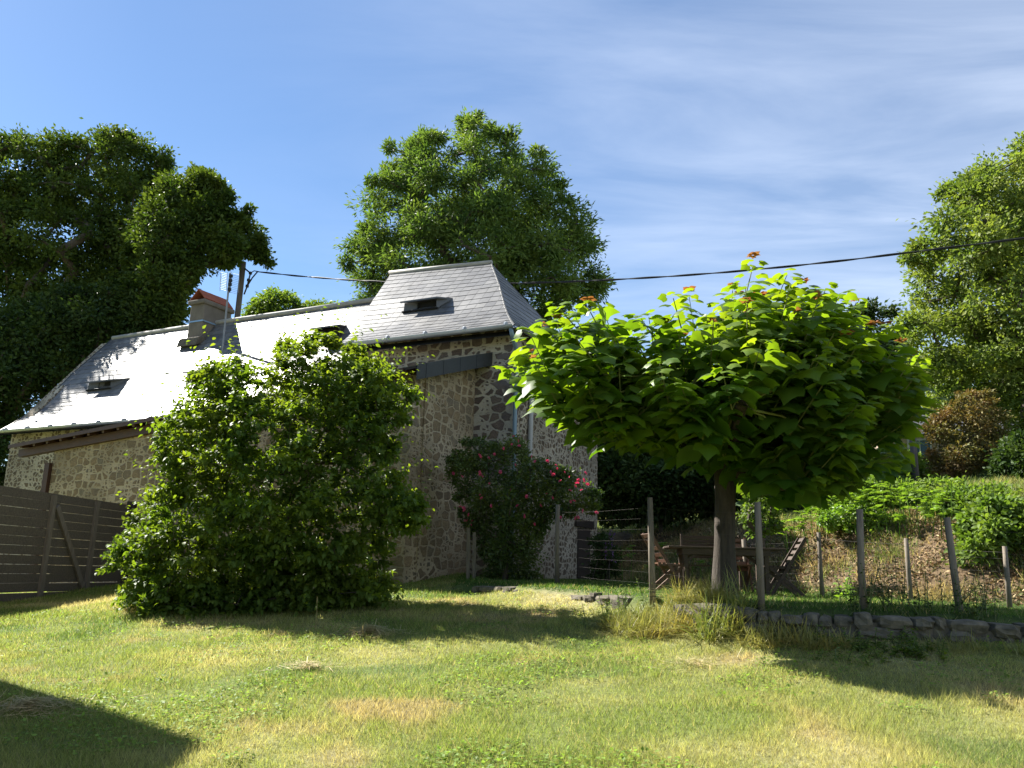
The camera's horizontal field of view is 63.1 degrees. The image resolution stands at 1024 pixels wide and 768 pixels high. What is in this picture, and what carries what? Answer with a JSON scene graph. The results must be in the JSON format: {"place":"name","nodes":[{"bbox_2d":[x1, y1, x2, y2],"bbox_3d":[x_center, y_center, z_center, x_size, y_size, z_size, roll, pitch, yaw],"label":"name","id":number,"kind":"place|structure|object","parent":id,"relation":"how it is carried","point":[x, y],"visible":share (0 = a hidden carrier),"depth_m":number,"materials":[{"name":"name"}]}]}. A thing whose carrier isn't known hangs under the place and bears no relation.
{"place":"outdoors","nodes":[
{"label":"outdoors","id":0,"kind":"place"},
{"bbox_2d":[0,472,1023,767],"bbox_3d":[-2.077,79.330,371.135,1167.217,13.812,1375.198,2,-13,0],"label":"ground","id":1,"kind":"structure","parent":0,"point":[626,536],"depth_m":7.90,"materials":[{"name":"green plant"}]},
{"bbox_2d":[0,486,136,602],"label":"board fence","id":2,"kind":"object","parent":1,"relation":"on","point":[94,529],"visible":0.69,"depth_m":17.20,"materials":[{"name":"wood"}]},
{"bbox_2d":[0,687,145,722],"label":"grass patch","id":3,"kind":"object","parent":1,"relation":"on","point":[32,702],"visible":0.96,"depth_m":6.93,"materials":[{"name":"plant"}]},
{"bbox_2d":[0,117,180,369],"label":"oak tree","id":4,"kind":"object","parent":1,"relation":"on","point":[53,201],"visible":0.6,"depth_m":39.00,"materials":[{"name":"green plant"}]},
{"bbox_2d":[0,272,188,485],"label":"oak tree","id":5,"kind":"object","parent":1,"relation":"on","point":[44,330],"visible":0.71,"depth_m":32.12,"materials":[{"name":"green plant"}]},
{"bbox_2d":[107,161,277,331],"bbox_3d":[-13.665,-1.050,34.110,7.465,18.318,6.549,2,-13,0],"label":"oak tree","id":6,"kind":"object","parent":1,"relation":"on","point":[177,232],"visible":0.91,"depth_m":33.55,"materials":[{"name":"green plant"}]},
{"bbox_2d":[234,261,259,317],"bbox_3d":[-11.004,1.343,33.108,1.583,13.371,0.337,-7,-15,32],"label":"utility pole","id":7,"kind":"object","parent":1,"relation":"on","point":[240,293],"visible":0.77,"depth_m":34.48,"materials":[{"name":"brown wood"}]},
{"bbox_2d":[260,237,1023,283],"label":"power cable","id":8,"kind":"object","parent":7,"relation":"attached to","point":[877,256],"visible":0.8,"depth_m":24.61,"materials":[{"name":"black rubber"}]},
{"bbox_2d":[94,300,438,622],"bbox_3d":[-4.085,1.300,14.065,5.707,5.468,4.293,2,-13,0],"label":"garden bush","id":9,"kind":"object","parent":1,"relation":"on","point":[158,587],"visible":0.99,"depth_m":13.27,"materials":[{"name":"green plant"}]},
{"bbox_2d":[241,282,337,316],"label":"tree","id":10,"kind":"object","parent":1,"relation":"on","point":[272,300],"visible":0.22,"depth_m":43.29,"materials":[{"name":"green plant"}]},
{"bbox_2d":[0,260,596,583],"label":"stone farmhouse","id":11,"kind":"object","parent":1,"relation":"on","point":[73,433],"visible":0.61,"depth_m":22.16,"materials":[{"name":"stone masonry"},{"name":"slate"},{"name":"timber"}]},
{"bbox_2d":[220,271,239,350],"bbox_3d":[-9.140,-2.251,26.642,0.354,2.974,0.744,13,-17,-43],"label":"tv aerial","id":12,"kind":"object","parent":11,"relation":"attached to","point":[228,289],"visible":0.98,"depth_m":26.66,"materials":[{"name":"metal"}]},
{"bbox_2d":[259,655,342,673],"bbox_3d":[-2.136,2.858,8.557,0.856,0.254,0.658,2,-13,0],"label":"hay heap","id":13,"kind":"object","parent":1,"relation":"on","point":[308,662],"visible":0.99,"depth_m":8.54,"materials":[{"name":"plant"}]},
{"bbox_2d":[319,619,433,640],"bbox_3d":[-1.716,3.081,10.378,1.494,0.308,0.934,-4,-14,22],"label":"hay heap","id":14,"kind":"object","parent":1,"relation":"on","point":[368,627],"visible":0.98,"depth_m":10.44,"materials":[{"name":"plant"}]},
{"bbox_2d":[466,528,469,578],"bbox_3d":[-0.881,3.462,16.744,0.098,1.134,0.070,2,-13,0],"label":"trellis post","id":15,"kind":"object","parent":1,"relation":"on","point":[468,555],"visible":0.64,"depth_m":16.71,"materials":[{"name":"grey wood"}]},
{"bbox_2d":[329,106,618,321],"bbox_3d":[-1.567,-3.047,33.438,11.954,18.561,9.121,2,-13,0],"label":"ash tree","id":16,"kind":"object","parent":1,"relation":"on","point":[519,250],"visible":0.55,"depth_m":32.73,"materials":[{"name":"green plant"}]},
{"bbox_2d":[472,532,475,578],"bbox_3d":[-0.759,3.504,16.735,0.094,1.035,0.070,2,-13,0],"label":"trellis post","id":17,"kind":"object","parent":1,"relation":"on","point":[474,558],"visible":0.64,"depth_m":16.70,"materials":[{"name":"grey wood"}]},
{"bbox_2d":[0,572,1023,767],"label":"lawn grass","id":18,"kind":"structure","parent":1,"relation":"on","point":[101,597],"depth_m":7.38,"materials":[{"name":"green plant"}]},
{"bbox_2d":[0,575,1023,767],"bbox_3d":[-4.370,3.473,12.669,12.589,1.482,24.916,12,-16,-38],"label":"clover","id":19,"kind":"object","parent":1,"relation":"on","point":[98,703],"visible":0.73,"depth_m":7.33,"materials":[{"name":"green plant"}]},
{"bbox_2d":[441,430,604,581],"bbox_3d":[0.221,2.453,16.748,3.947,3.172,1.701,-8,-16,36],"label":"climbing rose","id":20,"kind":"object","parent":1,"relation":"on","point":[559,482],"visible":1,"depth_m":16.64,"materials":[{"name":"green plant"}]},
{"bbox_2d":[472,586,632,609],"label":"retaining wall","id":21,"kind":"structure","parent":1,"relation":"on","point":[590,597],"depth_m":12.30,"materials":[{"name":"stone"}]},
{"bbox_2d":[582,530,623,580],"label":"purple shrub","id":22,"kind":"object","parent":1,"relation":"on","point":[597,542],"visible":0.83,"depth_m":19.34,"materials":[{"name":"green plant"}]},
{"bbox_2d":[592,530,614,580],"bbox_3d":[2.159,3.958,19.154,0.581,1.178,0.396,-8,-16,35],"label":"folding chair","id":23,"kind":"object","parent":1,"relation":"on","point":[607,543],"visible":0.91,"depth_m":19.07,"materials":[{"name":"wood"}]},
{"bbox_2d":[579,597,647,630],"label":"grass tuft","id":24,"kind":"object","parent":1,"relation":"on","point":[634,612],"visible":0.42,"depth_m":10.76,"materials":[{"name":"green plant"}]},
{"bbox_2d":[579,578,650,628],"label":"weed clump","id":25,"kind":"object","parent":1,"relation":"on","point":[618,606],"visible":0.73,"depth_m":10.87,"materials":[{"name":"green plant"}]},
{"bbox_2d":[626,545,635,578],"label":"bracken frond","id":26,"kind":"object","parent":1,"relation":"on","point":[631,546],"visible":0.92,"depth_m":19.94,"materials":[{"name":"green plant"}]},
{"bbox_2d":[641,533,683,590],"bbox_3d":[2.428,2.864,13.305,0.627,0.952,0.460,3,-13,-8],"label":"folding chair","id":27,"kind":"object","parent":1,"relation":"on","point":[664,565],"visible":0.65,"depth_m":13.13,"materials":[{"name":"brown wood"}]},
{"bbox_2d":[658,542,670,578],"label":"bracken frond","id":28,"kind":"object","parent":1,"relation":"on","point":[662,544],"visible":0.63,"depth_m":18.25,"materials":[{"name":"green plant"}]},
{"bbox_2d":[597,439,741,534],"bbox_3d":[4.841,2.968,26.464,6.067,3.804,5.198,2,-13,0],"label":"dark thicket","id":29,"kind":"object","parent":1,"relation":"on","point":[629,482],"visible":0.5,"depth_m":25.45,"materials":[{"name":"green plant"}]},
{"bbox_2d":[594,570,755,639],"bbox_3d":[1.964,2.731,10.432,2.346,0.918,1.986,2,-13,0],"label":"grass tuft","id":30,"kind":"object","parent":1,"relation":"on","point":[656,623],"visible":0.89,"depth_m":10.30,"materials":[{"name":"green plant"}]},
{"bbox_2d":[631,652,761,672],"bbox_3d":[1.853,2.848,8.658,1.374,0.220,1.018,2,-13,0],"label":"grass patch","id":31,"kind":"object","parent":1,"relation":"on","point":[691,661],"visible":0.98,"depth_m":8.58,"materials":[{"name":"plant"}]},
{"bbox_2d":[680,534,747,591],"bbox_3d":[3.457,3.077,14.279,1.050,1.005,0.567,1,-13,3],"label":"garden bench","id":32,"kind":"object","parent":1,"relation":"on","point":[692,540],"visible":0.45,"depth_m":14.57,"materials":[{"name":"brown wood"}]},
{"bbox_2d":[492,251,948,598],"bbox_3d":[3.137,0.635,11.750,6.684,4.965,4.306,4,-13,-9],"label":"catalpa tree","id":33,"kind":"object","parent":1,"relation":"on","point":[801,403],"visible":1,"depth_m":10.93,"materials":[{"name":"green plant"}]},
{"bbox_2d":[663,546,785,595],"bbox_3d":[3.361,2.994,13.286,1.840,0.755,0.828,1,-13,4],"label":"garden table","id":34,"kind":"object","parent":1,"relation":"on","point":[691,552],"visible":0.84,"depth_m":13.00,"materials":[{"name":"brown wood"}]},
{"bbox_2d":[644,565,817,642],"bbox_3d":[2.459,2.568,9.834,2.063,0.949,1.936,5,-13,-13],"label":"grass tuft","id":35,"kind":"object","parent":1,"relation":"on","point":[705,625],"visible":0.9,"depth_m":9.64,"materials":[{"name":"green plant"}]},
{"bbox_2d":[451,572,1023,623],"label":"terrace grass","id":36,"kind":"structure","parent":1,"relation":"on","point":[825,600],"depth_m":12.15,"materials":[{"name":"green plant"}]},
{"bbox_2d":[735,538,753,592],"bbox_3d":[3.772,3.055,14.031,0.460,0.952,0.627,0,-13,5],"label":"folding chair","id":37,"kind":"object","parent":1,"relation":"on","point":[748,565],"visible":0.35,"depth_m":13.98,"materials":[{"name":"brown wood"}]},
{"bbox_2d":[735,491,786,587],"bbox_3d":[4.434,2.668,14.677,0.984,2.190,1.145,-5,-14,28],"label":"sapling","id":38,"kind":"object","parent":1,"relation":"on","point":[769,521],"visible":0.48,"depth_m":14.53,"materials":[{"name":"green plant"}]},
{"bbox_2d":[720,610,838,648],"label":"grass tuft","id":39,"kind":"object","parent":1,"relation":"on","point":[763,636],"visible":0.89,"depth_m":9.16,"materials":[{"name":"green plant"}]},
{"bbox_2d":[779,519,791,560],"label":"bracken frond","id":40,"kind":"object","parent":1,"relation":"on","point":[786,528],"visible":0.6,"depth_m":16.21,"materials":[{"name":"green plant"}]},
{"bbox_2d":[769,536,807,595],"bbox_3d":[4.398,2.939,13.405,0.627,0.952,0.460,1,-13,4],"label":"folding chair","id":41,"kind":"object","parent":1,"relation":"on","point":[784,567],"visible":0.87,"depth_m":13.23,"materials":[{"name":"brown wood"}]},
{"bbox_2d":[555,497,1023,611],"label":"wire fence","id":42,"kind":"object","parent":1,"relation":"on","point":[951,548],"visible":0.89,"depth_m":9.99,"materials":[{"name":"grey metal"}]},
{"bbox_2d":[784,525,799,554],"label":"bracken frond","id":43,"kind":"object","parent":1,"relation":"on","point":[790,533],"visible":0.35,"depth_m":16.60,"materials":[{"name":"green plant"}]},
{"bbox_2d":[789,517,801,554],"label":"bracken frond","id":44,"kind":"object","parent":1,"relation":"on","point":[796,519],"visible":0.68,"depth_m":16.69,"materials":[{"name":"green plant"}]},
{"bbox_2d":[793,511,807,535],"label":"bracken frond","id":45,"kind":"object","parent":1,"relation":"on","point":[801,514],"visible":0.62,"depth_m":16.98,"materials":[{"name":"green plant"}]},
{"bbox_2d":[797,517,810,534],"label":"bracken frond","id":46,"kind":"object","parent":1,"relation":"on","point":[805,518],"visible":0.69,"depth_m":16.97,"materials":[{"name":"green plant"}]},
{"bbox_2d":[766,610,843,639],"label":"grass tuft","id":47,"kind":"object","parent":1,"relation":"on","point":[802,628],"visible":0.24,"depth_m":9.21,"materials":[{"name":"green plant"}]},
{"bbox_2d":[796,520,818,551],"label":"bracken frond","id":48,"kind":"object","parent":1,"relation":"on","point":[800,527],"visible":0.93,"depth_m":16.41,"materials":[{"name":"green plant"}]},
{"bbox_2d":[802,506,814,535],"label":"bracken frond","id":49,"kind":"object","parent":1,"relation":"on","point":[809,510],"visible":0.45,"depth_m":17.08,"materials":[{"name":"green plant"}]},
{"bbox_2d":[597,455,1023,534],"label":"slope grass","id":50,"kind":"structure","parent":1,"relation":"on","point":[1016,481],"depth_m":19.93,"materials":[{"name":"green plant"}]},
{"bbox_2d":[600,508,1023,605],"bbox_3d":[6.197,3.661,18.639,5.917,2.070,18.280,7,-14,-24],"label":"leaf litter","id":51,"kind":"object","parent":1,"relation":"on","point":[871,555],"visible":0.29,"depth_m":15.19,"materials":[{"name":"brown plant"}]},
{"bbox_2d":[811,508,829,531],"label":"bracken frond","id":52,"kind":"object","parent":1,"relation":"on","point":[819,515],"visible":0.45,"depth_m":16.69,"materials":[{"name":"green plant"}]},
{"bbox_2d":[778,620,870,651],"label":"grass tuft","id":53,"kind":"object","parent":1,"relation":"on","point":[810,642],"visible":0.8,"depth_m":8.93,"materials":[{"name":"green plant"}]},
{"bbox_2d":[736,447,921,514],"bbox_3d":[9.001,2.773,24.123,6.150,2.812,4.233,2,-13,0],"label":"dark thicket","id":54,"kind":"object","parent":1,"relation":"on","point":[901,474],"visible":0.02,"depth_m":23.34,"materials":[{"name":"green plant"}]},
{"bbox_2d":[829,495,843,534],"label":"bracken frond","id":55,"kind":"object","parent":1,"relation":"on","point":[835,500],"visible":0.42,"depth_m":16.53,"materials":[{"name":"green plant"}]},
{"bbox_2d":[838,492,852,506],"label":"bracken frond","id":56,"kind":"object","parent":1,"relation":"on","point":[845,500],"visible":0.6,"depth_m":16.29,"materials":[{"name":"green plant"}]},
{"bbox_2d":[833,567,857,600],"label":"weed clump","id":57,"kind":"object","parent":1,"relation":"on","point":[846,590],"visible":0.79,"depth_m":11.80,"materials":[{"name":"green plant"}]},
{"bbox_2d":[672,603,1023,643],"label":"retaining wall","id":58,"kind":"structure","parent":1,"relation":"on","point":[864,623],"depth_m":9.04,"materials":[{"name":"stone"}]},
{"bbox_2d":[847,557,934,616],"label":"weed clump","id":59,"kind":"object","parent":58,"relation":"on","point":[869,603],"visible":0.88,"depth_m":9.47,"materials":[{"name":"green plant"}]},
{"bbox_2d":[909,565,999,630],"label":"weed clump","id":60,"kind":"object","parent":58,"relation":"on","point":[983,605],"visible":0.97,"depth_m":9.33,"materials":[{"name":"green plant"}]},
{"bbox_2d":[845,505,864,538],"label":"bracken frond","id":61,"kind":"object","parent":1,"relation":"on","point":[853,509],"visible":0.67,"depth_m":15.86,"materials":[{"name":"green plant"}]},
{"bbox_2d":[809,500,902,533],"bbox_3d":[7.131,2.732,16.193,2.811,1.014,1.534,2,-13,0],"label":"bramble patch","id":62,"kind":"object","parent":1,"relation":"on","point":[841,516],"visible":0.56,"depth_m":15.98,"materials":[{"name":"green plant"}]},
{"bbox_2d":[847,500,866,530],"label":"bracken frond","id":63,"kind":"object","parent":1,"relation":"on","point":[856,502],"visible":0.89,"depth_m":16.00,"materials":[{"name":"green plant"}]},
{"bbox_2d":[852,493,868,530],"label":"bracken frond","id":64,"kind":"object","parent":1,"relation":"on","point":[859,497],"visible":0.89,"depth_m":15.97,"materials":[{"name":"green plant"}]},
{"bbox_2d":[813,622,922,666],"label":"weed clump","id":65,"kind":"object","parent":1,"relation":"on","point":[862,645],"visible":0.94,"depth_m":8.66,"materials":[{"name":"green plant"}]},
{"bbox_2d":[862,488,879,525],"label":"bracken frond","id":66,"kind":"object","parent":1,"relation":"on","point":[869,499],"visible":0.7,"depth_m":16.00,"materials":[{"name":"green plant"}]},
{"bbox_2d":[860,481,881,517],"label":"bracken frond","id":67,"kind":"object","parent":1,"relation":"on","point":[871,486],"visible":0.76,"depth_m":16.19,"materials":[{"name":"green plant"}]},
{"bbox_2d":[866,484,882,522],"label":"bracken frond","id":68,"kind":"object","parent":1,"relation":"on","point":[873,493],"visible":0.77,"depth_m":16.07,"materials":[{"name":"green plant"}]},
{"bbox_2d":[741,532,1012,607],"bbox_3d":[5.546,2.907,13.028,3.934,1.186,0.377,-8,-16,37],"label":"wire fence","id":69,"kind":"object","parent":1,"relation":"on","point":[1007,585],"visible":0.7,"depth_m":12.62,"materials":[{"name":"grey metal"}]},
{"bbox_2d":[869,504,886,532],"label":"bracken frond","id":70,"kind":"object","parent":1,"relation":"on","point":[874,508],"visible":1,"depth_m":15.63,"materials":[{"name":"green plant"}]},
{"bbox_2d":[877,488,889,535],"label":"bracken frond","id":71,"kind":"object","parent":1,"relation":"on","point":[882,492],"visible":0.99,"depth_m":15.47,"materials":[{"name":"green plant"}]},
{"bbox_2d":[848,296,919,364],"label":"tree","id":72,"kind":"object","parent":1,"relation":"on","point":[890,312],"visible":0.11,"depth_m":46.43,"materials":[{"name":"green plant"}]},
{"bbox_2d":[875,482,896,528],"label":"bracken frond","id":73,"kind":"object","parent":1,"relation":"on","point":[890,496],"visible":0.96,"depth_m":15.80,"materials":[{"name":"green plant"}]},
{"bbox_2d":[886,487,905,523],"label":"bracken frond","id":74,"kind":"object","parent":1,"relation":"on","point":[899,488],"visible":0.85,"depth_m":15.63,"materials":[{"name":"green plant"}]},
{"bbox_2d":[890,496,909,540],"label":"bracken frond","id":75,"kind":"object","parent":1,"relation":"on","point":[897,501],"visible":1,"depth_m":15.27,"materials":[{"name":"green plant"}]},
{"bbox_2d":[827,472,973,512],"bbox_3d":[8.639,2.631,18.035,3.485,1.634,3.566,-6,-15,29],"label":"hedge shrub","id":76,"kind":"object","parent":1,"relation":"on","point":[925,484],"visible":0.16,"depth_m":17.33,"materials":[{"name":"green plant"}]},
{"bbox_2d":[894,512,906,538],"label":"bracken frond","id":77,"kind":"object","parent":1,"relation":"on","point":[898,514],"visible":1,"depth_m":15.16,"materials":[{"name":"green plant"}]},
{"bbox_2d":[894,492,909,523],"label":"bracken frond","id":78,"kind":"object","parent":1,"relation":"on","point":[902,503],"visible":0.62,"depth_m":15.79,"materials":[{"name":"green plant"}]},
{"bbox_2d":[876,447,935,481],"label":"tall shrub","id":79,"kind":"object","parent":1,"relation":"on","point":[922,464],"visible":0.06,"depth_m":24.56,"materials":[{"name":"green plant"}]},
{"bbox_2d":[898,483,915,520],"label":"bracken frond","id":80,"kind":"object","parent":1,"relation":"on","point":[905,486],"visible":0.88,"depth_m":16.05,"materials":[{"name":"green plant"}]},
{"bbox_2d":[900,482,921,521],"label":"bracken frond","id":81,"kind":"object","parent":1,"relation":"on","point":[903,493],"visible":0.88,"depth_m":15.89,"materials":[{"name":"green plant"}]},
{"bbox_2d":[904,495,923,540],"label":"bracken frond","id":82,"kind":"object","parent":1,"relation":"on","point":[915,498],"visible":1,"depth_m":14.97,"materials":[{"name":"green plant"}]},
{"bbox_2d":[909,438,919,481],"bbox_3d":[11.665,2.204,24.174,0.222,1.870,0.222,7,-14,-22],"label":"wooden pole","id":83,"kind":"object","parent":1,"relation":"on","point":[913,449],"visible":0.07,"depth_m":24.07,"materials":[{"name":"grey wood"}]},
{"bbox_2d":[887,630,948,660],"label":"weed clump","id":84,"kind":"object","parent":1,"relation":"on","point":[919,655],"visible":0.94,"depth_m":8.51,"materials":[{"name":"green plant"}]},
{"bbox_2d":[915,490,930,525],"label":"bracken frond","id":85,"kind":"object","parent":1,"relation":"on","point":[923,500],"visible":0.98,"depth_m":15.23,"materials":[{"name":"green plant"}]},
{"bbox_2d":[915,488,942,528],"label":"bracken frond","id":86,"kind":"object","parent":1,"relation":"on","point":[926,503],"visible":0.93,"depth_m":15.29,"materials":[{"name":"green plant"}]},
{"bbox_2d":[922,505,941,537],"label":"bracken frond","id":87,"kind":"object","parent":1,"relation":"on","point":[936,507],"visible":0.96,"depth_m":14.59,"materials":[{"name":"green plant"}]},
{"bbox_2d":[927,489,940,518],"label":"bracken frond","id":88,"kind":"object","parent":1,"relation":"on","point":[934,491],"visible":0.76,"depth_m":15.75,"materials":[{"name":"green plant"}]},
{"bbox_2d":[935,492,944,517],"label":"bracken frond","id":89,"kind":"object","parent":1,"relation":"on","point":[939,494],"visible":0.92,"depth_m":15.38,"materials":[{"name":"green plant"}]},
{"bbox_2d":[931,501,951,537],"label":"bracken frond","id":90,"kind":"object","parent":1,"relation":"on","point":[941,513],"visible":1,"depth_m":14.41,"materials":[{"name":"green plant"}]},
{"bbox_2d":[935,497,955,511],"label":"bracken frond","id":91,"kind":"object","parent":1,"relation":"on","point":[945,500],"visible":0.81,"depth_m":15.44,"materials":[{"name":"green plant"}]},
{"bbox_2d":[872,411,1019,454],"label":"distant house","id":92,"kind":"structure","parent":1,"relation":"on","point":[921,449],"depth_m":37.13,"materials":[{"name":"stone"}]},
{"bbox_2d":[907,438,931,454],"bbox_3d":[18.170,3.019,37.095,1.000,1.180,0.080,-3,-13,18],"label":"window","id":93,"kind":"structure","parent":92,"relation":"in","point":[924,447],"depth_m":37.11,"materials":[{"name":"glass"}]},
{"bbox_2d":[938,478,961,520],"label":"bracken frond","id":94,"kind":"object","parent":1,"relation":"on","point":[951,492],"visible":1,"depth_m":14.90,"materials":[{"name":"green plant"}]},
{"bbox_2d":[885,131,1023,437],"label":"plane tree","id":95,"kind":"object","parent":1,"relation":"on","point":[996,338],"visible":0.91,"depth_m":27.50,"materials":[{"name":"green plant"}]},
{"bbox_2d":[917,626,1000,654],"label":"grass tuft","id":96,"kind":"object","parent":1,"relation":"on","point":[957,647],"visible":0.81,"depth_m":8.71,"materials":[{"name":"green plant"}]},
{"bbox_2d":[916,387,1016,479],"bbox_3d":[11.965,1.536,21.721,2.893,2.930,2.944,2,-13,0],"label":"brown bush","id":97,"kind":"object","parent":1,"relation":"on","point":[955,457],"visible":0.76,"depth_m":21.41,"materials":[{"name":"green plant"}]},
{"bbox_2d":[920,334,1016,398],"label":"tree","id":98,"kind":"object","parent":1,"relation":"on","point":[966,375],"visible":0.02,"depth_m":46.10,"materials":[{"name":"green plant"}]},
{"bbox_2d":[917,477,1023,519],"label":"leafy shrub","id":99,"kind":"object","parent":1,"relation":"on","point":[961,494],"visible":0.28,"depth_m":15.95,"materials":[{"name":"green plant"}]},
{"bbox_2d":[941,489,1023,569],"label":"hazel shrub","id":100,"kind":"object","parent":1,"relation":"on","point":[1002,512],"visible":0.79,"depth_m":13.16,"materials":[{"name":"green plant"}]},
{"bbox_2d":[982,428,1023,480],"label":"dark shrub","id":101,"kind":"object","parent":1,"relation":"on","point":[1007,457],"visible":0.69,"depth_m":19.28,"materials":[{"name":"green plant"}]},
{"bbox_2d":[999,636,1023,657],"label":"grass tuft","id":102,"kind":"object","parent":1,"relation":"on","point":[1018,649],"visible":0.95,"depth_m":8.61,"materials":[{"name":"green plant"}]},
{"bbox_2d":[0,0,1023,465],"label":"sky","id":103,"kind":"structure","parent":0,"point":[703,136],"materials":[{"name":"blue"}]},
{"bbox_2d":[611,501,1023,604],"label":"bank grass","id":104,"kind":"structure","parent":0,"point":[643,573],"depth_m":15.61,"materials":[{"name":"plant"}]}
]}

